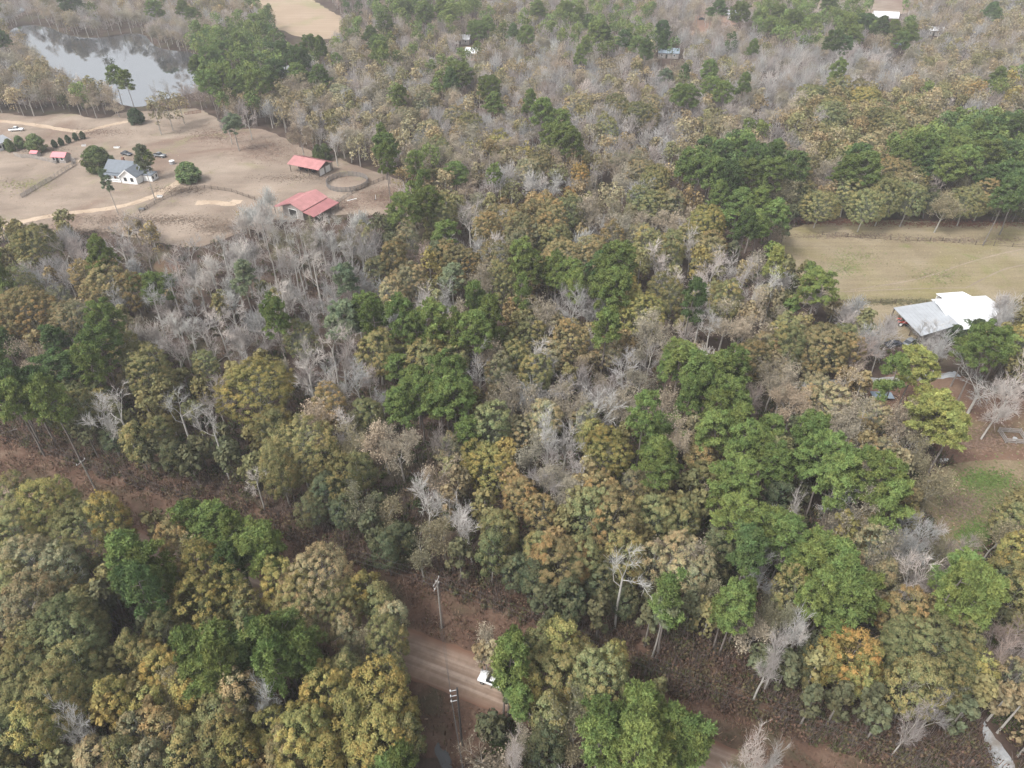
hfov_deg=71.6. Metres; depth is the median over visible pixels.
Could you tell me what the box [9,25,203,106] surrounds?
lake
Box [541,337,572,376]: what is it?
oak tree
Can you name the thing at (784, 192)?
hardwood tree
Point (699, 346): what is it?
hardwood tree
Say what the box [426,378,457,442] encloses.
pine tree
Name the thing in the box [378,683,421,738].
oak tree
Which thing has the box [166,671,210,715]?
oak tree
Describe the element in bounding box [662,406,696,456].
hardwood tree
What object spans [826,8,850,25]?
pine tree
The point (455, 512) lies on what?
bare tree
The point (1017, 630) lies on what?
bare tree
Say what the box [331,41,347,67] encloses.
hardwood tree
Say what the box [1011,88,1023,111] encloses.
hardwood tree
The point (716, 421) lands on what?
pine tree
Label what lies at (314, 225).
bare tree
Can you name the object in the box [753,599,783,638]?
hardwood tree
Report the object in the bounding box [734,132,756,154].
pine tree
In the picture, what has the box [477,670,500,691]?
parked car
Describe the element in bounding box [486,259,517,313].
oak tree
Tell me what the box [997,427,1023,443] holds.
wooden pen
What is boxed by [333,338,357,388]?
bare tree
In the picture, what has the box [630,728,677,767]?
pine tree
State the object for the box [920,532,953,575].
hardwood tree
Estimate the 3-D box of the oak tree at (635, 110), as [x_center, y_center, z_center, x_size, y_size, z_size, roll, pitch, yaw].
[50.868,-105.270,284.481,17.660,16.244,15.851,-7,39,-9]
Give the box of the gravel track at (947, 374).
[792,371,960,387]
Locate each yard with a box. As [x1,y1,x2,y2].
[683,12,735,44]
[866,371,1023,462]
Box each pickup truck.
[8,126,23,131]
[152,152,166,157]
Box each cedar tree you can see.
[3,138,15,151]
[13,135,24,148]
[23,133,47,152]
[50,139,57,147]
[57,137,64,145]
[64,135,71,142]
[72,132,78,140]
[78,131,85,138]
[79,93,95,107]
[79,145,115,173]
[127,107,145,124]
[174,161,201,184]
[312,144,319,158]
[318,143,332,160]
[383,213,397,231]
[943,324,965,343]
[963,319,972,332]
[971,318,987,332]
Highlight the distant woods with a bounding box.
[0,0,1023,767]
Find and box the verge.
[0,421,1023,767]
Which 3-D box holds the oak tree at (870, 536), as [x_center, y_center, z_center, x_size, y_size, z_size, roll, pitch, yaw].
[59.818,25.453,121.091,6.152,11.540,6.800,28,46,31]
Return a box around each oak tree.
[0,261,45,315]
[0,285,64,338]
[0,293,27,333]
[0,469,44,526]
[0,497,50,557]
[0,533,60,597]
[0,559,32,604]
[0,568,64,627]
[0,587,35,640]
[0,631,72,709]
[0,671,60,735]
[0,709,36,767]
[0,729,15,766]
[0,765,28,767]
[2,592,112,689]
[2,700,65,762]
[7,222,64,262]
[13,474,82,536]
[20,656,95,747]
[30,538,91,594]
[34,589,70,631]
[41,487,85,539]
[43,637,108,706]
[44,401,82,439]
[44,569,84,611]
[45,285,76,313]
[45,494,135,571]
[46,298,98,349]
[46,300,80,341]
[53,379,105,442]
[63,583,109,619]
[66,257,103,293]
[69,595,111,639]
[70,731,127,767]
[73,633,116,684]
[74,375,113,417]
[77,280,108,302]
[82,489,139,548]
[85,256,131,303]
[92,674,140,730]
[96,420,128,453]
[100,732,148,767]
[105,329,143,362]
[110,627,150,675]
[113,270,148,320]
[114,709,156,746]
[116,340,151,385]
[116,419,154,471]
[121,341,179,403]
[125,637,165,680]
[126,676,170,726]
[126,734,174,767]
[137,702,186,754]
[138,643,189,699]
[140,413,177,448]
[140,602,190,652]
[153,517,198,564]
[155,437,195,477]
[160,724,214,767]
[163,560,196,600]
[163,592,200,629]
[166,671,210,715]
[171,570,230,629]
[175,711,217,761]
[177,531,211,577]
[178,534,231,606]
[189,349,221,382]
[193,718,237,767]
[194,685,255,755]
[196,588,236,626]
[203,562,257,621]
[211,354,298,424]
[215,720,264,767]
[216,665,267,737]
[228,581,266,626]
[249,407,295,451]
[251,701,293,754]
[257,411,341,489]
[258,442,303,505]
[259,554,304,611]
[263,722,309,767]
[270,567,327,630]
[271,699,332,767]
[277,541,355,630]
[281,318,319,359]
[282,90,309,117]
[292,491,327,529]
[298,657,352,727]
[299,725,346,767]
[306,470,342,515]
[306,575,363,645]
[311,380,346,430]
[324,646,369,695]
[325,449,363,508]
[327,83,352,107]
[327,493,361,536]
[329,609,363,658]
[330,688,378,755]
[341,568,382,618]
[341,678,379,734]
[341,723,386,767]
[343,653,408,724]
[345,449,378,494]
[345,764,363,767]
[352,395,384,433]
[354,326,401,384]
[354,701,417,767]
[361,579,397,621]
[363,255,390,283]
[364,611,410,673]
[367,528,401,575]
[377,599,409,644]
[378,273,408,308]
[378,333,410,374]
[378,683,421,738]
[379,237,409,275]
[380,651,411,694]
[381,519,418,565]
[389,260,428,302]
[389,711,427,755]
[393,105,420,129]
[394,218,420,263]
[401,336,448,376]
[411,88,438,118]
[414,118,441,141]
[421,190,457,230]
[424,332,455,356]
[426,134,452,164]
[431,430,470,466]
[434,238,459,274]
[436,243,481,278]
[438,335,472,373]
[442,103,469,131]
[454,111,485,136]
[459,437,491,485]
[462,440,516,494]
[466,399,511,455]
[471,211,499,243]
[474,526,509,583]
[475,239,513,291]
[478,203,519,241]
[479,508,519,558]
[484,349,513,388]
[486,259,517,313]
[487,128,512,156]
[488,326,518,362]
[497,338,535,381]
[499,551,527,592]
[501,208,537,252]
[501,472,539,519]
[502,412,537,450]
[503,226,534,262]
[505,314,548,362]
[509,666,549,721]
[513,158,542,193]
[515,350,554,391]
[516,219,545,249]
[516,295,543,326]
[518,557,551,602]
[519,198,544,226]
[522,493,559,532]
[522,530,556,572]
[523,617,555,671]
[523,634,589,713]
[523,720,568,767]
[524,150,555,181]
[525,533,595,598]
[527,688,569,742]
[528,398,563,450]
[531,189,558,222]
[534,198,568,241]
[538,222,571,260]
[539,612,581,676]
[540,235,582,266]
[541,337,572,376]
[545,194,588,233]
[551,317,590,361]
[553,575,587,624]
[561,93,594,124]
[561,631,597,675]
[563,533,605,591]
[565,244,594,276]
[569,401,601,448]
[570,161,589,194]
[570,485,612,541]
[570,673,610,717]
[572,642,629,707]
[573,234,606,271]
[573,418,608,458]
[582,423,635,478]
[583,467,623,512]
[583,559,618,600]
[586,483,641,559]
[593,334,625,374]
[594,110,618,145]
[600,218,626,250]
[601,528,649,587]
[601,638,631,691]
[605,92,629,122]
[609,582,640,620]
[616,272,640,328]
[617,291,665,337]
[619,100,661,139]
[621,468,648,510]
[623,157,656,184]
[623,222,653,255]
[625,183,655,221]
[628,492,675,541]
[631,540,669,586]
[632,223,671,276]
[638,188,672,226]
[639,163,671,197]
[641,93,665,115]
[645,271,676,316]
[649,528,704,592]
[657,187,686,219]
[657,227,685,271]
[658,277,685,331]
[661,495,701,548]
[673,221,700,265]
[682,437,715,477]
[682,459,718,493]
[683,545,719,595]
[686,204,726,240]
[691,229,726,275]
[700,553,733,588]
[701,523,736,571]
[706,277,743,324]
[733,338,773,384]
[748,330,782,376]
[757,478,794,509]
[766,310,804,345]
[766,321,806,369]
[768,562,812,618]
[782,178,817,203]
[782,185,823,215]
[787,155,813,189]
[789,333,822,377]
[793,83,828,106]
[794,321,850,376]
[795,371,830,411]
[795,645,817,684]
[797,190,842,227]
[802,633,847,686]
[806,380,852,424]
[812,101,849,131]
[814,126,845,145]
[817,95,846,120]
[820,619,857,664]
[822,73,853,95]
[823,625,883,689]
[825,138,847,165]
[829,175,867,216]
[830,322,858,363]
[832,332,867,368]
[838,651,882,704]
[843,187,887,231]
[845,77,871,99]
[848,86,881,113]
[849,505,886,551]
[850,523,895,573]
[854,397,893,434]
[854,643,886,685]
[856,129,886,158]
[862,96,890,114]
[862,171,898,212]
[864,556,900,593]
[865,177,904,225]
[866,106,898,133]
[870,434,900,457]
[872,583,935,645]
[874,619,927,677]
[876,111,908,155]
[878,653,952,721]
[879,155,916,185]
[879,169,913,215]
[880,601,977,703]
[888,121,913,137]
[890,181,930,226]
[894,165,933,194]
[908,114,933,128]
[912,184,947,218]
[913,589,963,647]
[924,651,978,713]
[931,618,987,670]
[941,183,990,225]
[950,73,984,104]
[955,646,1002,697]
[969,177,1001,220]
[985,500,1023,547]
[986,548,1023,592]
[989,530,1023,585]
[989,655,1023,704]
[990,329,1023,377]
[995,563,1019,598]
[1000,200,1023,221]
[1003,569,1023,612]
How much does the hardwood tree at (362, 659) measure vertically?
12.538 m
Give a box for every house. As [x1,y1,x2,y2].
[454,34,471,44]
[465,47,486,58]
[658,48,679,58]
[926,26,944,35]
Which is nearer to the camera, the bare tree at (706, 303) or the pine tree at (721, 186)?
the bare tree at (706, 303)
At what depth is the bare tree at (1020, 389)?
147.55 m
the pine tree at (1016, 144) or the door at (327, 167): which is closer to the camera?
the pine tree at (1016, 144)
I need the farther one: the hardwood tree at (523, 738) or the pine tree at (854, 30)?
the pine tree at (854, 30)
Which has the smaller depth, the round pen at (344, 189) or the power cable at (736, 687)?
the power cable at (736, 687)
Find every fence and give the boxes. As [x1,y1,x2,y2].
[13,152,55,163]
[20,161,75,197]
[49,160,78,176]
[138,185,254,212]
[184,110,200,114]
[337,190,351,201]
[352,176,385,192]
[822,232,1023,246]
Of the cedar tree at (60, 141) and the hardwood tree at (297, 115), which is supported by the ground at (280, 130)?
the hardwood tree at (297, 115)
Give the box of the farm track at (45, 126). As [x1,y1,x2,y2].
[0,120,128,132]
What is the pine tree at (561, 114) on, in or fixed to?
on the ground at (280, 130)
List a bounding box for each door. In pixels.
[288,208,297,218]
[325,164,330,172]
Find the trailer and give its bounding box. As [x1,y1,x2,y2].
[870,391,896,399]
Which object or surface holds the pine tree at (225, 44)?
on the ground at (280, 130)
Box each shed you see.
[29,150,40,156]
[50,152,71,162]
[287,155,332,177]
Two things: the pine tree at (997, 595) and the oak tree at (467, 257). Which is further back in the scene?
the oak tree at (467, 257)
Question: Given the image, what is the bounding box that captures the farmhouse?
[104,157,157,184]
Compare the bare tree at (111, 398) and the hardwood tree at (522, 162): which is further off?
the hardwood tree at (522, 162)
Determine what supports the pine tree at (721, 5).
on the yard at (701, 24)
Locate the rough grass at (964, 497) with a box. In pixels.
[0,115,1023,552]
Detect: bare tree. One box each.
[11,83,36,115]
[16,259,55,296]
[37,270,71,304]
[42,233,78,272]
[46,689,99,758]
[77,391,120,455]
[79,16,94,37]
[92,91,107,113]
[97,209,138,246]
[99,274,128,326]
[100,18,113,35]
[101,381,136,450]
[104,232,134,268]
[107,6,121,33]
[137,227,157,270]
[140,282,167,342]
[143,20,153,44]
[146,339,165,364]
[149,81,159,119]
[152,296,185,337]
[155,311,191,365]
[156,324,192,381]
[158,79,176,110]
[158,384,207,436]
[161,244,189,303]
[161,265,186,332]
[166,231,201,282]
[167,254,196,314]
[171,72,186,96]
[178,289,209,335]
[179,312,222,349]
[181,316,202,371]
[184,271,208,320]
[186,406,203,435]
[190,402,230,482]
[195,374,235,420]
[198,256,219,292]
[198,329,233,372]
[199,307,236,360]
[204,233,234,294]
[216,222,248,247]
[219,106,232,143]
[220,259,242,305]
[221,293,246,327]
[226,337,245,357]
[230,236,252,298]
[232,343,256,381]
[236,327,275,355]
[241,107,257,139]
[241,246,271,280]
[241,676,265,724]
[242,466,266,507]
[247,273,271,331]
[248,668,283,725]
[254,206,271,260]
[255,236,289,290]
[261,225,282,280]
[262,204,291,270]
[272,247,302,291]
[272,276,289,333]
[273,245,306,299]
[275,207,297,257]
[276,221,299,265]
[285,249,309,304]
[286,211,309,253]
[286,220,308,289]
[289,283,324,324]
[289,315,316,360]
[292,344,326,396]
[293,224,315,286]
[293,333,315,386]
[297,121,328,145]
[302,252,326,314]
[303,357,339,404]
[305,306,323,351]
[306,241,322,297]
[309,212,327,267]
[312,104,323,123]
[312,225,332,271]
[312,228,346,263]
[312,279,340,327]
[315,109,326,141]
[317,257,343,295]
[317,323,350,384]
[318,209,340,263]
[321,365,352,426]
[324,288,341,320]
[324,323,340,353]
[325,130,345,165]
[332,405,360,446]
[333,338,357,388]
[336,323,363,382]
[338,225,358,263]
[338,358,372,403]
[341,108,361,129]
[341,232,358,284]
[342,287,359,306]
[352,233,376,264]
[353,233,378,279]
[353,261,376,293]
[359,362,378,398]
[365,119,380,144]
[369,386,388,416]
[406,240,428,264]
[406,466,447,536]
[412,279,432,323]
[414,126,440,145]
[419,75,429,84]
[422,420,453,469]
[423,110,452,125]
[432,275,455,313]
[441,498,465,526]
[446,487,481,564]
[454,196,488,247]
[466,339,495,390]
[468,150,490,180]
[468,224,486,274]
[473,178,487,210]
[475,132,486,162]
[483,176,499,204]
[503,159,516,193]
[503,729,526,767]
[505,161,524,200]
[507,129,521,145]
[516,372,542,422]
[517,134,532,156]
[522,165,538,195]
[525,445,564,509]
[526,329,556,389]
[531,380,560,399]
[532,170,548,192]
[537,404,558,462]
[538,169,565,198]
[549,282,571,317]
[549,365,581,402]
[551,176,579,193]
[553,411,588,471]
[559,285,591,340]
[560,447,578,476]
[566,104,582,120]
[569,454,596,484]
[573,391,591,418]
[577,382,630,444]
[578,327,594,350]
[581,285,596,325]
[583,297,606,321]
[585,131,598,155]
[588,73,603,92]
[589,214,610,235]
[590,155,604,188]
[591,134,605,173]
[599,374,622,425]
[604,541,653,628]
[605,345,644,394]
[615,116,634,143]
[635,340,662,373]
[639,118,656,145]
[644,238,673,276]
[649,127,667,147]
[664,102,674,124]
[665,119,682,141]
[665,218,689,254]
[666,265,686,316]
[672,307,707,342]
[681,220,700,275]
[683,103,696,118]
[689,299,712,342]
[693,97,708,117]
[696,244,730,284]
[697,311,721,350]
[701,283,714,308]
[717,249,740,289]
[725,287,753,323]
[733,254,760,289]
[738,720,768,767]
[741,93,752,110]
[742,248,770,299]
[743,547,777,595]
[748,382,768,414]
[749,621,800,700]
[752,263,782,326]
[753,108,768,122]
[755,542,786,593]
[761,734,792,767]
[763,619,809,691]
[765,111,784,142]
[766,63,780,84]
[782,602,813,647]
[785,84,804,98]
[787,49,815,76]
[789,487,808,514]
[790,135,811,149]
[797,147,819,182]
[799,105,828,131]
[813,478,864,530]
[820,166,833,199]
[846,328,881,370]
[858,321,883,368]
[868,320,906,371]
[871,51,892,76]
[882,509,918,553]
[887,57,922,71]
[887,521,929,569]
[891,543,948,610]
[891,696,948,754]
[898,554,930,592]
[900,517,940,574]
[906,315,955,350]
[907,510,951,565]
[910,562,946,599]
[911,563,942,601]
[920,687,958,732]
[928,175,943,211]
[929,325,961,379]
[935,533,982,572]
[942,532,981,551]
[947,344,1013,413]
[973,371,1023,438]
[978,618,1022,670]
[983,631,1022,674]
[985,93,1005,108]
[988,611,1023,665]
[991,350,1023,421]
[991,640,1023,681]
[996,293,1023,326]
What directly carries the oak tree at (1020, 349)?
on the ground at (280, 130)
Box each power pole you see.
[76,458,98,495]
[433,576,442,628]
[450,687,462,746]
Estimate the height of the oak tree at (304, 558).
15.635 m
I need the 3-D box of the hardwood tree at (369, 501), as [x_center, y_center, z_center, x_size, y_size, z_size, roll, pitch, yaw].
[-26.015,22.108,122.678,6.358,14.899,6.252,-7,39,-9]
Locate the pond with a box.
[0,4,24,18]
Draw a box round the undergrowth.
[0,177,1023,767]
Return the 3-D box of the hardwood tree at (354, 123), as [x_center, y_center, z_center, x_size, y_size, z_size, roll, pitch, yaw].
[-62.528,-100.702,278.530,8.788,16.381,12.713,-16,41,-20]
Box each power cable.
[80,465,426,582]
[81,461,426,577]
[91,460,434,574]
[435,585,919,764]
[436,580,946,767]
[440,576,961,765]
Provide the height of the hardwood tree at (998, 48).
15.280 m
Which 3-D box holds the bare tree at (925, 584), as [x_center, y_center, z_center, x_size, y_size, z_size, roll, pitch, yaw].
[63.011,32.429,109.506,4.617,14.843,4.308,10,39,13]
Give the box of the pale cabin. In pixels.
[0,134,10,150]
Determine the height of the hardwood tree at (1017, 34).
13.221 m
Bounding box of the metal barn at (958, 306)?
[891,292,1001,344]
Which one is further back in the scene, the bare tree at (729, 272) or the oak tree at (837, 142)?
the oak tree at (837, 142)
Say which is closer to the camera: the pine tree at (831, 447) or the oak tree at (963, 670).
the oak tree at (963, 670)
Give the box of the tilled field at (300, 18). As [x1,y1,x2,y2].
[250,0,344,38]
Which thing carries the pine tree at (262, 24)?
on the ground at (280, 130)
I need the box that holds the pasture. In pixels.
[0,108,410,246]
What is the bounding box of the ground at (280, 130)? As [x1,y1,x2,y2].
[0,0,1023,767]
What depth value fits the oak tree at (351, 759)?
87.72 m
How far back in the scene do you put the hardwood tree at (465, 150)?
251.36 m
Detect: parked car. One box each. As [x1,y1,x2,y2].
[120,150,132,155]
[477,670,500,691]
[884,339,903,348]
[903,337,914,345]
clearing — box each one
[154,258,179,273]
[808,0,933,13]
[926,460,1023,556]
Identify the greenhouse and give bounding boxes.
[872,11,899,18]
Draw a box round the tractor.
[896,318,907,326]
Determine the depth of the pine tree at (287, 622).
96.25 m
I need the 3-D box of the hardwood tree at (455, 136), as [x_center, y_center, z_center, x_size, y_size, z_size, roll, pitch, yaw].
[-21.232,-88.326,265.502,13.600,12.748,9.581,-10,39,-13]
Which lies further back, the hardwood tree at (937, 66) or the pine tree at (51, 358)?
the hardwood tree at (937, 66)
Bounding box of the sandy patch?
[195,199,242,205]
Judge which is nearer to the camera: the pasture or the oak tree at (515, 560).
the oak tree at (515, 560)
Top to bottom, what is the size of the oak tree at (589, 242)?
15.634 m
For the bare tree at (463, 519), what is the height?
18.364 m
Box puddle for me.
[435,743,451,767]
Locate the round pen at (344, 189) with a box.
[326,171,367,191]
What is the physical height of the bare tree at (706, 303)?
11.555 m
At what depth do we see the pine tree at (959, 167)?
225.55 m
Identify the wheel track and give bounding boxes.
[838,288,931,291]
[851,249,1022,289]
[966,265,1022,287]
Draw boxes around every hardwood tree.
[0,49,12,64]
[0,72,21,87]
[1,334,46,367]
[5,43,23,62]
[10,83,33,105]
[17,43,32,57]
[28,0,44,25]
[33,0,53,27]
[37,80,61,106]
[53,11,67,33]
[60,81,83,109]
[64,11,81,35]
[79,86,99,117]
[84,9,100,37]
[106,97,124,116]
[117,11,134,32]
[128,314,150,342]
[129,11,146,33]
[148,25,165,47]
[153,18,171,49]
[153,662,189,714]
[165,19,181,50]
[268,224,296,272]
[270,97,291,127]
[272,355,299,383]
[279,78,298,98]
[285,74,306,96]
[286,122,315,155]
[287,107,306,137]
[288,80,320,97]
[295,395,336,454]
[296,413,320,437]
[299,211,326,268]
[313,94,332,120]
[322,98,336,119]
[324,66,337,92]
[326,125,351,158]
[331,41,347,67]
[335,49,351,72]
[335,224,366,261]
[335,418,368,463]
[339,409,366,449]
[340,126,360,162]
[341,107,363,147]
[343,624,383,677]
[344,479,378,535]
[348,38,364,63]
[350,126,375,158]
[354,417,400,474]
[356,68,371,89]
[358,85,375,99]
[367,81,380,99]
[370,423,397,451]
[372,493,404,527]
[373,88,392,102]
[373,102,393,123]
[376,421,422,482]
[382,110,404,130]
[390,95,412,108]
[400,57,419,77]
[405,521,434,581]
[410,33,423,58]
[411,108,432,132]
[412,136,432,149]
[417,135,432,167]
[418,141,436,168]
[418,513,453,560]
[419,449,465,507]
[420,56,439,76]
[421,71,435,90]
[427,142,449,165]
[427,153,452,185]
[437,131,469,149]
[440,32,460,48]
[442,146,463,191]
[444,85,460,117]
[446,52,459,62]
[447,89,464,105]
[447,295,468,332]
[448,136,470,160]
[451,724,520,767]
[453,174,478,198]
[455,123,480,151]
[455,145,483,172]
[459,398,500,446]
[460,52,476,66]
[464,258,494,293]
[468,70,479,104]
[472,335,512,380]
[474,620,497,670]
[480,148,506,174]
[483,49,502,67]
[483,667,493,681]
[484,115,501,129]
[484,389,516,438]
[490,137,516,165]
[492,372,527,415]
[497,134,522,167]
[500,80,512,98]
[504,108,521,130]
[505,46,524,74]
[505,718,532,765]
[511,424,545,485]
[512,150,527,187]
[513,293,562,336]
[519,129,546,151]
[519,381,554,434]
[523,115,539,145]
[532,460,584,514]
[535,70,552,91]
[537,34,551,50]
[543,678,587,742]
[545,147,567,192]
[547,92,561,107]
[548,377,590,437]
[558,71,578,90]
[559,709,588,767]
[565,154,582,179]
[571,356,593,391]
[572,194,608,233]
[574,127,588,147]
[579,173,598,199]
[581,72,599,88]
[592,371,608,391]
[598,381,641,428]
[599,146,630,191]
[604,89,618,104]
[604,191,633,221]
[607,148,648,173]
[610,209,645,254]
[611,161,636,203]
[612,211,625,232]
[615,133,639,160]
[625,208,639,223]
[625,347,657,392]
[626,209,655,241]
[626,386,649,413]
[627,78,646,101]
[630,304,668,368]
[639,84,658,101]
[642,152,663,172]
[643,384,685,415]
[647,535,695,583]
[650,209,685,237]
[654,320,683,371]
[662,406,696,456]
[664,533,719,582]
[669,131,681,163]
[684,341,708,360]
[687,575,721,619]
[692,471,718,519]
[703,112,725,142]
[704,296,747,350]
[709,311,765,351]
[720,117,743,138]
[722,95,743,112]
[727,607,777,656]
[727,748,753,767]
[729,64,744,84]
[732,106,753,131]
[732,316,754,345]
[737,82,760,109]
[739,81,759,107]
[739,283,770,337]
[739,382,758,401]
[751,57,766,73]
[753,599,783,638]
[755,350,794,411]
[756,581,788,625]
[758,109,781,135]
[759,358,805,413]
[763,304,786,326]
[764,229,782,243]
[767,597,798,644]
[769,177,801,201]
[769,379,819,432]
[772,91,789,115]
[776,74,794,96]
[783,103,802,130]
[788,90,810,113]
[793,61,816,77]
[798,142,811,151]
[801,48,820,69]
[801,175,830,191]
[809,38,828,54]
[810,41,828,57]
[813,63,830,84]
[813,159,839,189]
[814,289,836,314]
[814,500,847,532]
[823,363,865,421]
[824,156,841,183]
[824,482,884,541]
[827,401,861,441]
[829,414,837,431]
[839,390,887,448]
[846,67,861,78]
[854,56,871,70]
[862,523,914,589]
[864,58,885,83]
[874,430,906,451]
[877,75,901,99]
[879,427,933,469]
[881,395,920,441]
[891,82,915,102]
[900,428,933,477]
[901,48,921,66]
[902,475,948,522]
[914,66,927,82]
[914,461,958,508]
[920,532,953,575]
[927,187,971,232]
[928,61,947,75]
[931,109,948,125]
[953,159,985,208]
[967,513,1019,558]
[974,60,989,75]
[986,521,1023,549]
[990,40,1008,52]
[990,44,1006,61]
[994,41,1015,60]
[1008,43,1023,62]
[1009,30,1023,40]
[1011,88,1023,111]
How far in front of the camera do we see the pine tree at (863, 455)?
116.52 m
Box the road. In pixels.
[0,478,790,767]
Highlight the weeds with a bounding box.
[0,428,1009,767]
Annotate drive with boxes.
[2,180,181,228]
[983,721,1014,767]
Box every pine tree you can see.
[0,29,12,63]
[0,252,19,290]
[0,325,21,365]
[0,350,35,429]
[0,358,43,447]
[0,374,45,456]
[14,364,57,428]
[16,372,58,444]
[22,370,81,460]
[26,346,85,403]
[36,323,71,350]
[56,0,86,10]
[69,343,116,392]
[72,320,124,396]
[81,296,126,366]
[84,233,121,295]
[98,168,118,213]
[103,527,151,590]
[104,64,122,105]
[109,561,142,607]
[114,540,168,621]
[115,68,135,107]
[119,558,171,652]
[124,538,180,604]
[132,143,155,199]
[135,149,154,172]
[139,270,175,329]
[143,0,164,36]
[165,497,210,564]
[167,623,218,707]
[174,0,189,16]
[177,616,250,701]
[183,7,201,21]
[187,55,204,92]
[189,497,240,559]
[193,44,221,64]
[196,68,222,121]
[198,637,242,700]
[206,62,235,85]
[210,536,252,603]
[211,39,239,59]
[216,507,252,587]
[220,112,244,150]
[223,627,270,701]
[224,71,250,113]
[227,514,284,596]
[228,31,252,50]
[229,259,258,313]
[234,51,262,70]
[238,74,258,108]
[238,613,288,689]
[243,68,271,121]
[243,615,255,628]
[246,13,264,24]
[247,520,287,592]
[247,606,327,695]
[250,626,294,724]
[255,20,269,36]
[258,290,291,371]
[259,64,282,92]
[262,57,288,77]
[271,40,289,63]
[278,625,323,703]
[284,44,311,68]
[285,62,309,82]
[299,33,315,55]
[307,63,333,86]
[313,35,330,63]
[323,297,363,365]
[331,261,358,298]
[343,290,380,358]
[356,297,388,368]
[360,24,377,40]
[366,33,388,65]
[367,40,389,74]
[367,747,404,767]
[370,131,400,183]
[374,13,394,32]
[374,122,387,179]
[375,141,396,202]
[382,291,415,362]
[382,353,407,380]
[382,385,421,449]
[384,190,421,255]
[386,737,419,767]
[391,84,408,109]
[393,0,413,15]
[396,370,443,442]
[401,310,427,359]
[401,363,427,428]
[404,149,424,177]
[412,185,444,244]
[414,3,435,36]
[414,168,431,226]
[414,296,450,346]
[422,347,471,434]
[424,240,443,265]
[424,367,478,445]
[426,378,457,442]
[431,219,461,245]
[433,0,447,23]
[437,262,464,304]
[441,66,461,111]
[442,3,462,43]
[443,160,469,190]
[444,60,475,96]
[447,305,464,354]
[450,414,482,459]
[456,306,493,385]
[463,279,486,355]
[466,19,488,39]
[476,74,501,100]
[478,15,497,35]
[478,293,504,369]
[480,91,506,122]
[489,629,531,716]
[490,657,512,713]
[503,623,525,656]
[504,677,534,730]
[505,22,519,38]
[506,236,537,289]
[511,250,550,308]
[512,270,532,323]
[515,24,534,52]
[521,88,539,122]
[529,97,555,137]
[530,0,547,31]
[538,123,561,153]
[544,108,570,152]
[544,248,566,312]
[548,256,584,315]
[549,122,581,175]
[555,0,574,25]
[558,127,585,157]
[565,267,588,319]
[569,5,584,23]
[573,45,586,85]
[574,693,623,752]
[576,713,620,767]
[578,35,592,72]
[580,13,593,29]
[584,249,609,300]
[586,19,608,59]
[588,268,616,309]
[591,304,622,379]
[592,708,677,767]
[593,239,638,276]
[594,23,613,41]
[597,264,633,342]
[614,28,632,48]
[617,676,664,761]
[625,389,663,467]
[628,35,645,52]
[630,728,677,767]
[631,433,684,517]
[636,425,663,449]
[638,35,654,82]
[647,566,690,656]
[649,589,680,657]
[651,412,687,437]
[655,20,671,35]
[655,29,668,68]
[655,349,678,391]
[655,698,683,756]
[656,68,673,83]
[662,336,691,401]
[662,697,687,755]
[669,82,689,117]
[671,371,702,447]
[672,82,700,125]
[672,710,718,767]
[673,146,694,206]
[679,275,708,339]
[679,346,716,390]
[679,726,714,765]
[682,151,712,207]
[688,361,719,426]
[694,155,726,204]
[694,407,734,454]
[698,387,735,452]
[699,59,718,80]
[699,75,720,97]
[703,373,753,453]
[704,472,737,537]
[705,0,728,15]
[705,178,732,218]
[706,450,763,528]
[706,591,737,650]
[709,159,745,208]
[709,488,767,542]
[710,137,734,161]
[710,348,737,405]
[711,79,735,110]
[712,576,756,655]
[718,186,750,233]
[722,417,766,459]
[723,399,755,461]
[724,519,771,580]
[726,204,759,274]
[727,342,752,381]
[728,0,751,30]
[729,566,757,642]
[732,157,762,219]
[733,71,752,105]
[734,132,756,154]
[735,185,772,252]
[736,140,773,187]
[738,502,777,569]
[743,38,759,56]
[749,5,769,33]
[750,208,771,258]
[751,430,777,495]
[753,141,784,185]
[753,155,788,191]
[755,438,797,500]
[758,412,786,437]
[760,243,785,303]
[762,16,782,41]
[764,196,791,259]
[765,504,789,546]
[766,511,811,586]
[769,138,787,178]
[770,4,789,19]
[779,149,810,196]
[782,538,828,602]
[783,8,805,29]
[789,419,829,495]
[790,408,832,475]
[792,562,839,648]
[793,266,839,327]
[793,428,856,516]
[802,522,834,570]
[808,565,852,633]
[809,573,876,638]
[811,452,862,524]
[818,534,860,566]
[819,0,838,11]
[819,540,867,631]
[821,28,845,56]
[822,442,860,524]
[825,153,862,211]
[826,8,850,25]
[826,56,848,87]
[834,34,853,55]
[836,11,861,45]
[837,142,873,191]
[844,24,863,51]
[844,570,890,626]
[846,150,884,218]
[846,443,882,510]
[854,449,911,542]
[856,13,878,44]
[865,477,915,553]
[868,15,891,52]
[872,351,911,430]
[883,19,902,37]
[890,30,912,55]
[890,139,916,167]
[893,343,941,416]
[899,20,921,56]
[902,387,965,457]
[907,132,940,164]
[907,384,938,445]
[916,148,940,182]
[922,133,953,153]
[924,545,988,625]
[925,409,973,480]
[927,558,1005,652]
[931,557,979,619]
[932,148,967,188]
[935,127,963,182]
[937,146,958,187]
[944,134,973,188]
[946,165,969,194]
[948,333,981,386]
[949,570,1012,651]
[953,144,984,192]
[954,318,1014,400]
[960,125,974,139]
[968,136,1007,196]
[969,117,986,138]
[972,163,1002,214]
[974,139,1001,163]
[980,1,1000,21]
[982,114,1004,134]
[982,175,1023,245]
[983,65,1008,85]
[983,332,1023,382]
[984,134,1010,161]
[986,110,1014,128]
[987,7,1003,22]
[993,158,1023,211]
[999,169,1023,234]
[1001,138,1023,185]
[1002,113,1023,138]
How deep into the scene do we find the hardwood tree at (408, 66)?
352.79 m
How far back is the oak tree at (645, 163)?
238.78 m
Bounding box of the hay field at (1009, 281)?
[781,219,1023,347]
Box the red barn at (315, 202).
[274,189,338,223]

